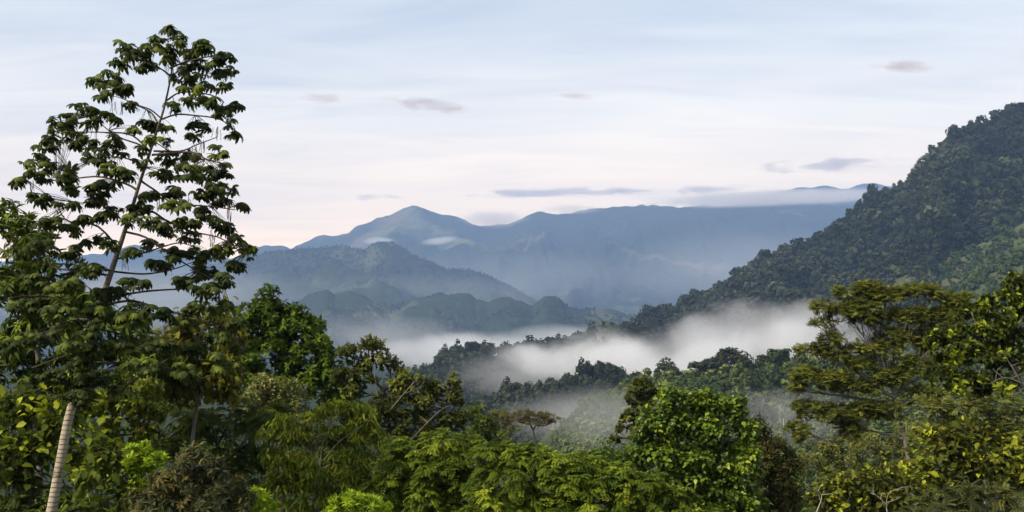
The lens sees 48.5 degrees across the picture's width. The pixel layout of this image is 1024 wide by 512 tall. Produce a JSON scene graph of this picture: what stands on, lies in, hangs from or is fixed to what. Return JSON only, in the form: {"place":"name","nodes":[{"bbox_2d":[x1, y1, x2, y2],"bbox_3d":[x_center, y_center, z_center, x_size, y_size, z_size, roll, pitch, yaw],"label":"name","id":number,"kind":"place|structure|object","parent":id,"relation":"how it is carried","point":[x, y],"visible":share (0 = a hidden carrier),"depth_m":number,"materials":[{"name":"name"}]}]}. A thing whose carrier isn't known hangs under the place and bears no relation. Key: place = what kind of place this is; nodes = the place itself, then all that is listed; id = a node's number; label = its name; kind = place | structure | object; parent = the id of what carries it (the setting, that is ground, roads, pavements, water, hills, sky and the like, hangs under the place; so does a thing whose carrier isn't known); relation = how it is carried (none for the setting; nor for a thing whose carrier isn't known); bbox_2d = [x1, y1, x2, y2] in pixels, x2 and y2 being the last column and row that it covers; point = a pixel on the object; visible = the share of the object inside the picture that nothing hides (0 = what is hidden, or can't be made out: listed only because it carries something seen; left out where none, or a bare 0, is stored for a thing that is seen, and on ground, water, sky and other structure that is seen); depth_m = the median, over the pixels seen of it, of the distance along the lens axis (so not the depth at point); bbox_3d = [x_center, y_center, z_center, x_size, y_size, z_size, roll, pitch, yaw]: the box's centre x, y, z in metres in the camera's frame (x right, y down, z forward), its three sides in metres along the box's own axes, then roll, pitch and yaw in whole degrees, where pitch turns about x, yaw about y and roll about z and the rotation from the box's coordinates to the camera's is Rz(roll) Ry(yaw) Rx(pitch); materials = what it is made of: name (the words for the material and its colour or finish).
{"place":"outdoors","nodes":[
{"label":"outdoors","id":0,"kind":"place"},
{"bbox_2d":[0,242,535,366],"bbox_3d":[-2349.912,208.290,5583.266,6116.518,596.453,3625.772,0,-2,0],"label":"mountain","id":1,"kind":"structure","parent":0,"point":[374,286],"depth_m":5557.47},
{"bbox_2d":[194,241,536,303],"bbox_3d":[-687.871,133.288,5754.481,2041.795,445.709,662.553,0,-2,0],"label":"forest","id":2,"kind":"object","parent":1,"relation":"on","point":[356,265],"visible":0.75,"depth_m":5830.21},
{"bbox_2d":[0,202,853,309],"bbox_3d":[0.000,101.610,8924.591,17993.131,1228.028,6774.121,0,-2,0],"label":"mountain","id":3,"kind":"structure","parent":0,"point":[669,254],"depth_m":8790.49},
{"bbox_2d":[261,290,637,364],"bbox_3d":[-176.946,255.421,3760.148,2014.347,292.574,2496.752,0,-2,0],"label":"hill","id":4,"kind":"structure","parent":0,"point":[469,309],"depth_m":3850.97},
{"bbox_2d":[261,292,636,364],"bbox_3d":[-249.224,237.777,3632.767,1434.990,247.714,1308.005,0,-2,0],"label":"forest","id":5,"kind":"object","parent":4,"relation":"on","point":[580,314],"visible":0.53,"depth_m":3702.23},
{"bbox_2d":[359,392,596,457],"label":"hill","id":6,"kind":"structure","parent":0,"point":[368,447],"depth_m":687.21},
{"bbox_2d":[498,376,513,391],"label":"forest tree","id":7,"kind":"object","parent":6,"relation":"on","point":[509,385],"visible":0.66,"depth_m":729.01,"materials":[{"name":"green plant"}]},
{"bbox_2d":[378,360,635,462],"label":"hollow forest","id":8,"kind":"object","parent":6,"relation":"on","point":[566,393],"visible":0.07,"depth_m":705.85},
{"bbox_2d":[511,383,527,392],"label":"forest tree","id":9,"kind":"object","parent":6,"relation":"on","point":[521,388],"visible":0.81,"depth_m":730.37,"materials":[{"name":"green plant"}]},
{"bbox_2d":[514,394,526,400],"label":"forest tree","id":10,"kind":"object","parent":6,"relation":"on","point":[519,397],"visible":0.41,"depth_m":723.94,"materials":[{"name":"green plant"}]},
{"bbox_2d":[524,381,533,392],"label":"forest tree","id":11,"kind":"object","parent":6,"relation":"on","point":[527,384],"visible":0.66,"depth_m":733.92,"materials":[{"name":"green plant"}]},
{"bbox_2d":[574,357,588,376],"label":"forest tree","id":12,"kind":"object","parent":6,"relation":"on","point":[579,369],"visible":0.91,"depth_m":735.82,"materials":[{"name":"green plant"}]},
{"bbox_2d":[582,360,593,376],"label":"forest tree","id":13,"kind":"object","parent":6,"relation":"on","point":[590,367],"visible":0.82,"depth_m":736.17,"materials":[{"name":"green plant"}]},
{"bbox_2d":[604,365,611,374],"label":"forest tree","id":14,"kind":"object","parent":6,"relation":"on","point":[609,369],"visible":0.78,"depth_m":734.86,"materials":[{"name":"green plant"}]},
{"bbox_2d":[601,362,617,369],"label":"forest tree","id":15,"kind":"object","parent":6,"relation":"on","point":[610,364],"visible":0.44,"depth_m":744.38,"materials":[{"name":"green plant"}]},
{"bbox_2d":[0,363,1023,511],"bbox_3d":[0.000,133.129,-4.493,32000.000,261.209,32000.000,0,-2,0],"label":"ground","id":16,"kind":"structure","parent":0,"point":[369,389],"depth_m":979.38,"materials":[{"name":"plant"}]},
{"bbox_2d":[0,377,119,511],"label":"shrub","id":17,"kind":"object","parent":16,"relation":"on","point":[38,443],"visible":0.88,"depth_m":26.28,"materials":[{"name":"green plant"}]},
{"bbox_2d":[0,456,160,511],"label":"fern shrub","id":18,"kind":"object","parent":16,"relation":"on","point":[18,503],"visible":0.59,"depth_m":26.27,"materials":[{"name":"green plant"}]},
{"bbox_2d":[0,197,187,501],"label":"broadleaf tree","id":19,"kind":"object","parent":16,"relation":"on","point":[20,233],"visible":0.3,"depth_m":30.67,"materials":[{"name":"green plant"}]},
{"bbox_2d":[58,415,152,511],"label":"shrub","id":20,"kind":"object","parent":16,"relation":"on","point":[106,465],"visible":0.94,"depth_m":22.27,"materials":[{"name":"green plant"}]},
{"bbox_2d":[53,369,168,497],"bbox_3d":[-9.685,5.495,27.296,2.743,5.674,1.451,0,-2,0],"label":"broadleaf tree","id":21,"kind":"object","parent":16,"relation":"on","point":[132,406],"visible":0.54,"depth_m":27.29,"materials":[{"name":"green plant"}]},
{"bbox_2d":[0,24,258,511],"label":"cecropia tree","id":22,"kind":"object","parent":16,"relation":"on","point":[82,377],"visible":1,"depth_m":24.40,"materials":[{"name":"green plant"}]},
{"bbox_2d":[0,369,259,495],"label":"broadleaf tree","id":23,"kind":"object","parent":16,"relation":"on","point":[83,435],"visible":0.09,"depth_m":49.32,"materials":[{"name":"green plant"}]},
{"bbox_2d":[107,439,170,511],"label":"shrub","id":24,"kind":"object","parent":16,"relation":"on","point":[140,459],"visible":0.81,"depth_m":23.23,"materials":[{"name":"green plant"}]},
{"bbox_2d":[120,441,257,511],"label":"shrub","id":25,"kind":"object","parent":16,"relation":"on","point":[199,484],"visible":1,"depth_m":20.64,"materials":[{"name":"green plant"}]},
{"bbox_2d":[129,295,253,509],"bbox_3d":[-9.340,5.213,32.796,3.660,8.180,2.250,0,-2,0],"label":"broadleaf tree","id":26,"kind":"object","parent":16,"relation":"on","point":[175,389],"visible":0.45,"depth_m":32.63,"materials":[{"name":"green plant"}]},
{"bbox_2d":[132,388,299,511],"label":"fern shrub","id":27,"kind":"object","parent":16,"relation":"on","point":[250,425],"visible":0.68,"depth_m":34.58,"materials":[{"name":"green plant"}]},
{"bbox_2d":[244,485,280,511],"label":"shrub","id":28,"kind":"object","parent":16,"relation":"on","point":[264,499],"visible":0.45,"depth_m":21.79,"materials":[{"name":"green plant"}]},
{"bbox_2d":[237,370,318,510],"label":"broadleaf tree","id":29,"kind":"object","parent":16,"relation":"on","point":[270,390],"visible":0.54,"depth_m":36.72,"materials":[{"name":"green plant"}]},
{"bbox_2d":[234,282,362,511],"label":"broadleaf tree","id":30,"kind":"object","parent":16,"relation":"on","point":[280,319],"visible":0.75,"depth_m":45.48,"materials":[{"name":"green plant"}]},
{"bbox_2d":[249,395,394,511],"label":"broadleaf tree","id":31,"kind":"object","parent":16,"relation":"on","point":[303,468],"visible":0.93,"depth_m":26.14,"materials":[{"name":"green plant"}]},
{"bbox_2d":[231,420,424,511],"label":"broadleaf tree","id":32,"kind":"object","parent":16,"relation":"on","point":[324,452],"visible":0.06,"depth_m":53.62,"materials":[{"name":"green plant"}]},
{"bbox_2d":[321,488,393,511],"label":"shrub","id":33,"kind":"object","parent":16,"relation":"on","point":[358,503],"visible":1,"depth_m":21.81,"materials":[{"name":"green plant"}]},
{"bbox_2d":[329,333,468,447],"bbox_3d":[-3.874,6.411,38.717,4.859,7.596,1.708,0,-2,0],"label":"broadleaf tree","id":34,"kind":"object","parent":16,"relation":"on","point":[402,383],"visible":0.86,"depth_m":38.65,"materials":[{"name":"green plant"}]},
{"bbox_2d":[357,427,499,511],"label":"feathery shrub","id":35,"kind":"object","parent":16,"relation":"on","point":[446,485],"visible":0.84,"depth_m":25.56,"materials":[{"name":"green plant"}]},
{"bbox_2d":[456,403,512,459],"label":"shrub","id":36,"kind":"object","parent":16,"relation":"on","point":[485,426],"visible":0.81,"depth_m":79.35,"materials":[{"name":"green plant"}]},
{"bbox_2d":[161,499,807,511],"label":"undergrowth","id":37,"kind":"object","parent":16,"relation":"on","point":[463,500],"visible":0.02,"depth_m":44.24,"materials":[{"name":"green plant"}]},
{"bbox_2d":[489,408,521,486],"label":"broadleaf tree","id":38,"kind":"object","parent":16,"relation":"on","point":[509,428],"visible":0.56,"depth_m":144.10,"materials":[{"name":"green plant"}]},
{"bbox_2d":[498,408,561,443],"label":"umbrella tree","id":39,"kind":"object","parent":16,"relation":"on","point":[543,416],"visible":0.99,"depth_m":134.14,"materials":[{"name":"green plant"}]},
{"bbox_2d":[460,438,718,511],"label":"feathery shrub","id":40,"kind":"object","parent":16,"relation":"on","point":[582,492],"visible":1,"depth_m":24.11,"materials":[{"name":"green plant"}]},
{"bbox_2d":[583,437,651,482],"bbox_3d":[3.600,8.435,39.595,3.028,4.270,1.887,0,-2,0],"label":"shrub","id":41,"kind":"object","parent":16,"relation":"on","point":[617,457],"visible":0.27,"depth_m":39.68,"materials":[{"name":"green plant"}]},
{"bbox_2d":[609,375,658,507],"bbox_3d":[4.563,7.696,41.768,2.078,6.645,1.167,0,-2,0],"label":"broadleaf tree","id":42,"kind":"object","parent":16,"relation":"on","point":[637,391],"visible":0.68,"depth_m":41.72,"materials":[{"name":"green plant"}]},
{"bbox_2d":[628,382,774,511],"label":"broadleaf tree","id":43,"kind":"object","parent":16,"relation":"on","point":[708,473],"visible":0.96,"depth_m":34.05,"materials":[{"name":"green plant"}]},
{"bbox_2d":[630,467,837,511],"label":"broadleaf tree","id":44,"kind":"object","parent":16,"relation":"on","point":[799,483],"visible":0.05,"depth_m":55.65,"materials":[{"name":"green plant"}]},
{"bbox_2d":[747,411,806,511],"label":"shrub","id":45,"kind":"object","parent":16,"relation":"on","point":[781,485],"visible":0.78,"depth_m":36.53,"materials":[{"name":"green plant"}]},
{"bbox_2d":[797,422,920,489],"bbox_3d":[17.672,11.750,57.647,6.682,6.713,2.547,0,-2,0],"label":"broadleaf tree","id":46,"kind":"object","parent":16,"relation":"on","point":[831,451],"visible":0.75,"depth_m":57.44,"materials":[{"name":"green plant"}]},
{"bbox_2d":[801,457,942,511],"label":"shrub","id":47,"kind":"object","parent":16,"relation":"on","point":[890,497],"visible":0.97,"depth_m":23.67,"materials":[{"name":"green plant"}]},
{"bbox_2d":[781,278,977,511],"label":"spreading tree","id":48,"kind":"object","parent":16,"relation":"on","point":[858,309],"visible":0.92,"depth_m":51.62,"materials":[{"name":"olive green leaves"},{"name":"grey bark"}]},
{"bbox_2d":[891,479,1023,511],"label":"feathery shrub","id":49,"kind":"object","parent":16,"relation":"on","point":[972,502],"visible":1,"depth_m":22.79,"materials":[{"name":"green plant"}]},
{"bbox_2d":[897,409,1023,511],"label":"shrub","id":50,"kind":"object","parent":16,"relation":"on","point":[948,444],"visible":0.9,"depth_m":25.69,"materials":[{"name":"green plant"}]},
{"bbox_2d":[898,387,1023,510],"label":"broadleaf tree","id":51,"kind":"object","parent":16,"relation":"on","point":[981,406],"visible":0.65,"depth_m":41.58,"materials":[{"name":"green plant"}]},
{"bbox_2d":[918,269,1023,398],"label":"broadleaf tree","id":52,"kind":"object","parent":16,"relation":"on","point":[992,352],"visible":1,"depth_m":29.74,"materials":[{"name":"green plant"}]},
{"bbox_2d":[0,0,1023,261],"label":"sky","id":53,"kind":"structure","parent":0,"point":[357,112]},
{"bbox_2d":[358,333,677,410],"bbox_3d":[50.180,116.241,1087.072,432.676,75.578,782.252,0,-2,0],"label":"hill","id":54,"kind":"structure","parent":0,"point":[470,386],"depth_m":1161.55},
{"bbox_2d":[499,340,512,350],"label":"forest tree","id":55,"kind":"object","parent":54,"relation":"on","point":[507,344],"visible":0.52,"depth_m":1147.24,"materials":[{"name":"green plant"}]},
{"bbox_2d":[378,317,667,424],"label":"ridge forest","id":56,"kind":"object","parent":54,"relation":"on","point":[480,371],"visible":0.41,"depth_m":1082.76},
{"bbox_2d":[557,284,665,316],"bbox_3d":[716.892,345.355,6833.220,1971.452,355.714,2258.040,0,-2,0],"label":"hill","id":57,"kind":"structure","parent":0,"point":[632,299],"depth_m":6917.87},
{"bbox_2d":[530,351,1023,502],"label":"hill","id":58,"kind":"structure","parent":0,"point":[545,440],"depth_m":419.65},
{"bbox_2d":[654,357,674,374],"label":"forest tree","id":59,"kind":"object","parent":58,"relation":"on","point":[659,367],"visible":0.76,"depth_m":503.46,"materials":[{"name":"green plant"}]},
{"bbox_2d":[664,363,679,374],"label":"forest tree","id":60,"kind":"object","parent":58,"relation":"on","point":[673,368],"visible":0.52,"depth_m":499.41,"materials":[{"name":"green plant"}]},
{"bbox_2d":[672,375,689,382],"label":"forest tree","id":61,"kind":"object","parent":58,"relation":"on","point":[677,378],"visible":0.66,"depth_m":484.76,"materials":[{"name":"green plant"}]},
{"bbox_2d":[689,380,696,389],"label":"bush","id":62,"kind":"object","parent":58,"relation":"on","point":[692,382],"visible":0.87,"depth_m":473.02,"materials":[{"name":"green plant"}]},
{"bbox_2d":[687,361,708,374],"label":"forest tree","id":63,"kind":"object","parent":58,"relation":"on","point":[698,366],"visible":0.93,"depth_m":497.21,"materials":[{"name":"green plant"}]},
{"bbox_2d":[690,376,706,384],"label":"forest tree","id":64,"kind":"object","parent":58,"relation":"on","point":[701,381],"visible":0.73,"depth_m":476.85,"materials":[{"name":"green plant"}]},
{"bbox_2d":[700,356,723,368],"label":"forest tree","id":65,"kind":"object","parent":58,"relation":"on","point":[710,363],"visible":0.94,"depth_m":495.10,"materials":[{"name":"green plant"}]},
{"bbox_2d":[713,386,722,393],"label":"bush","id":66,"kind":"object","parent":58,"relation":"on","point":[720,389],"visible":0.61,"depth_m":456.30,"materials":[{"name":"green plant"}]},
{"bbox_2d":[714,348,728,365],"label":"forest tree","id":67,"kind":"object","parent":58,"relation":"on","point":[720,357],"visible":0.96,"depth_m":494.83,"materials":[{"name":"green plant"}]},
{"bbox_2d":[718,381,730,390],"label":"bush","id":68,"kind":"object","parent":58,"relation":"on","point":[724,384],"visible":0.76,"depth_m":463.68,"materials":[{"name":"green plant"}]},
{"bbox_2d":[723,347,741,365],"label":"forest tree","id":69,"kind":"object","parent":58,"relation":"on","point":[730,352],"visible":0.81,"depth_m":492.62,"materials":[{"name":"green plant"}]},
{"bbox_2d":[733,349,754,367],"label":"forest tree","id":70,"kind":"object","parent":58,"relation":"on","point":[746,360],"visible":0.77,"depth_m":490.04,"materials":[{"name":"green plant"}]},
{"bbox_2d":[738,368,760,395],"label":"forest tree","id":71,"kind":"object","parent":58,"relation":"on","point":[749,379],"visible":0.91,"depth_m":444.50,"materials":[{"name":"green plant"}]},
{"bbox_2d":[741,369,760,377],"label":"forest tree","id":72,"kind":"object","parent":58,"relation":"on","point":[756,371],"visible":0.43,"depth_m":471.61,"materials":[{"name":"green plant"}]},
{"bbox_2d":[745,391,768,402],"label":"forest tree","id":73,"kind":"object","parent":58,"relation":"on","point":[751,397],"visible":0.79,"depth_m":426.07,"materials":[{"name":"green plant"}]},
{"bbox_2d":[748,397,771,420],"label":"forest tree","id":74,"kind":"object","parent":58,"relation":"on","point":[756,405],"visible":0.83,"depth_m":406.68,"materials":[{"name":"green plant"}]},
{"bbox_2d":[754,354,773,366],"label":"forest tree","id":75,"kind":"object","parent":58,"relation":"on","point":[763,359],"visible":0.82,"depth_m":485.46,"materials":[{"name":"green plant"}]},
{"bbox_2d":[753,406,775,417],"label":"forest tree","id":76,"kind":"object","parent":58,"relation":"on","point":[768,407],"visible":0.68,"depth_m":407.56,"materials":[{"name":"green plant"}]},
{"bbox_2d":[762,389,771,401],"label":"forest tree","id":77,"kind":"object","parent":58,"relation":"on","point":[768,395],"visible":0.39,"depth_m":432.60,"materials":[{"name":"green plant"}]},
{"bbox_2d":[758,367,781,377],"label":"forest tree","id":78,"kind":"object","parent":58,"relation":"on","point":[763,370],"visible":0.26,"depth_m":461.33,"materials":[{"name":"green plant"}]},
{"bbox_2d":[759,373,780,381],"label":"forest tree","id":79,"kind":"object","parent":58,"relation":"on","point":[761,378],"visible":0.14,"depth_m":453.35,"materials":[{"name":"green plant"}]},
{"bbox_2d":[763,368,780,393],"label":"forest tree","id":80,"kind":"object","parent":58,"relation":"on","point":[769,379],"visible":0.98,"depth_m":437.39,"materials":[{"name":"green plant"}]},
{"bbox_2d":[766,363,781,372],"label":"forest tree","id":81,"kind":"object","parent":58,"relation":"on","point":[772,365],"visible":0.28,"depth_m":468.54,"materials":[{"name":"green plant"}]},
{"bbox_2d":[769,380,785,395],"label":"forest tree","id":82,"kind":"object","parent":58,"relation":"on","point":[774,390],"visible":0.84,"depth_m":437.07,"materials":[{"name":"green plant"}]},
{"bbox_2d":[766,348,792,365],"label":"forest tree","id":83,"kind":"object","parent":58,"relation":"on","point":[775,354],"visible":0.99,"depth_m":485.01,"materials":[{"name":"green plant"}]},
{"bbox_2d":[774,385,788,398],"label":"forest tree","id":84,"kind":"object","parent":58,"relation":"on","point":[782,390],"visible":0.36,"depth_m":424.06,"materials":[{"name":"green plant"}]},
{"bbox_2d":[540,340,1023,505],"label":"coffee shrubs","id":85,"kind":"object","parent":58,"relation":"on","point":[586,411],"visible":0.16,"depth_m":446.61,"materials":[{"name":"green plant"}]},
{"bbox_2d":[774,394,790,403],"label":"forest tree","id":86,"kind":"object","parent":58,"relation":"on","point":[786,401],"visible":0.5,"depth_m":415.93,"materials":[{"name":"green plant"}]},
{"bbox_2d":[778,407,795,420],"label":"forest tree","id":87,"kind":"object","parent":58,"relation":"on","point":[786,410],"visible":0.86,"depth_m":398.82,"materials":[{"name":"green plant"}]},
{"bbox_2d":[784,367,795,376],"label":"forest tree","id":88,"kind":"object","parent":58,"relation":"on","point":[788,371],"visible":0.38,"depth_m":466.97,"materials":[{"name":"green plant"}]},
{"bbox_2d":[787,391,798,400],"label":"forest tree","id":89,"kind":"object","parent":58,"relation":"on","point":[790,396],"visible":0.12,"depth_m":415.22,"materials":[{"name":"green plant"}]},
{"bbox_2d":[792,350,810,367],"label":"forest tree","id":90,"kind":"object","parent":58,"relation":"on","point":[801,360],"visible":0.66,"depth_m":466.27,"materials":[{"name":"green plant"}]},
{"bbox_2d":[790,387,813,420],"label":"forest tree","id":91,"kind":"object","parent":58,"relation":"on","point":[801,395],"visible":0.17,"depth_m":396.90,"materials":[{"name":"green plant"}]},
{"bbox_2d":[793,387,816,406],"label":"forest tree","id":92,"kind":"object","parent":58,"relation":"on","point":[812,394],"visible":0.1,"depth_m":406.63,"materials":[{"name":"green plant"}]},
{"bbox_2d":[815,391,841,406],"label":"forest tree","id":93,"kind":"object","parent":58,"relation":"on","point":[821,397],"visible":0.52,"depth_m":411.37,"materials":[{"name":"green plant"}]},
{"bbox_2d":[821,354,843,369],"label":"forest tree","id":94,"kind":"object","parent":58,"relation":"on","point":[827,363],"visible":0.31,"depth_m":458.34,"materials":[{"name":"green plant"}]},
{"bbox_2d":[827,396,841,405],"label":"forest tree","id":95,"kind":"object","parent":58,"relation":"on","point":[834,399],"visible":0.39,"depth_m":409.69,"materials":[{"name":"green plant"}]},
{"bbox_2d":[832,387,854,399],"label":"forest tree","id":96,"kind":"object","parent":58,"relation":"on","point":[846,393],"visible":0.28,"depth_m":420.97,"materials":[{"name":"green plant"}]},
{"bbox_2d":[839,398,857,403],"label":"forest tree","id":97,"kind":"object","parent":58,"relation":"on","point":[848,400],"visible":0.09,"depth_m":401.20,"materials":[{"name":"green plant"}]},
{"bbox_2d":[744,183,892,205],"bbox_3d":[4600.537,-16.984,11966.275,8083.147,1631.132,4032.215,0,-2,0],"label":"cloud","id":98,"kind":"structure","parent":0,"point":[830,195],"depth_m":12469.01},
{"bbox_2d":[690,115,1023,355],"bbox_3d":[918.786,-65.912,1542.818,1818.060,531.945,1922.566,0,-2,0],"label":"mountain","id":99,"kind":"structure","parent":0,"point":[1007,214],"depth_m":1501.92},
{"bbox_2d":[640,304,651,311],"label":"forest tree","id":100,"kind":"object","parent":99,"relation":"on","point":[646,307],"visible":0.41,"depth_m":1534.96,"materials":[{"name":"green plant"}]},
{"bbox_2d":[679,294,693,300],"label":"forest tree","id":101,"kind":"object","parent":99,"relation":"on","point":[685,297],"visible":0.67,"depth_m":1538.73,"materials":[{"name":"green plant"}]},
{"bbox_2d":[572,102,1023,376],"bbox_3d":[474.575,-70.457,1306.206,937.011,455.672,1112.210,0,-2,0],"label":"hillside forest","id":102,"kind":"object","parent":99,"relation":"on","point":[731,312],"visible":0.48,"depth_m":1437.46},
{"bbox_2d":[886,253,1023,356],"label":"hill","id":103,"kind":"structure","parent":0,"point":[993,274],"depth_m":1006.63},
{"bbox_2d":[840,245,1023,356],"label":"pasture bushes","id":104,"kind":"object","parent":103,"relation":"on","point":[971,280],"visible":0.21,"depth_m":1019.58,"materials":[{"name":"green plant"}]},
{"bbox_2d":[892,223,1023,291],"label":"hill","id":105,"kind":"structure","parent":0,"point":[901,280],"depth_m":1246.19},
{"bbox_2d":[879,225,1023,349],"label":"pasture bushes","id":106,"kind":"object","parent":105,"relation":"on","point":[976,260],"visible":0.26,"depth_m":1235.62,"materials":[{"name":"green plant"}]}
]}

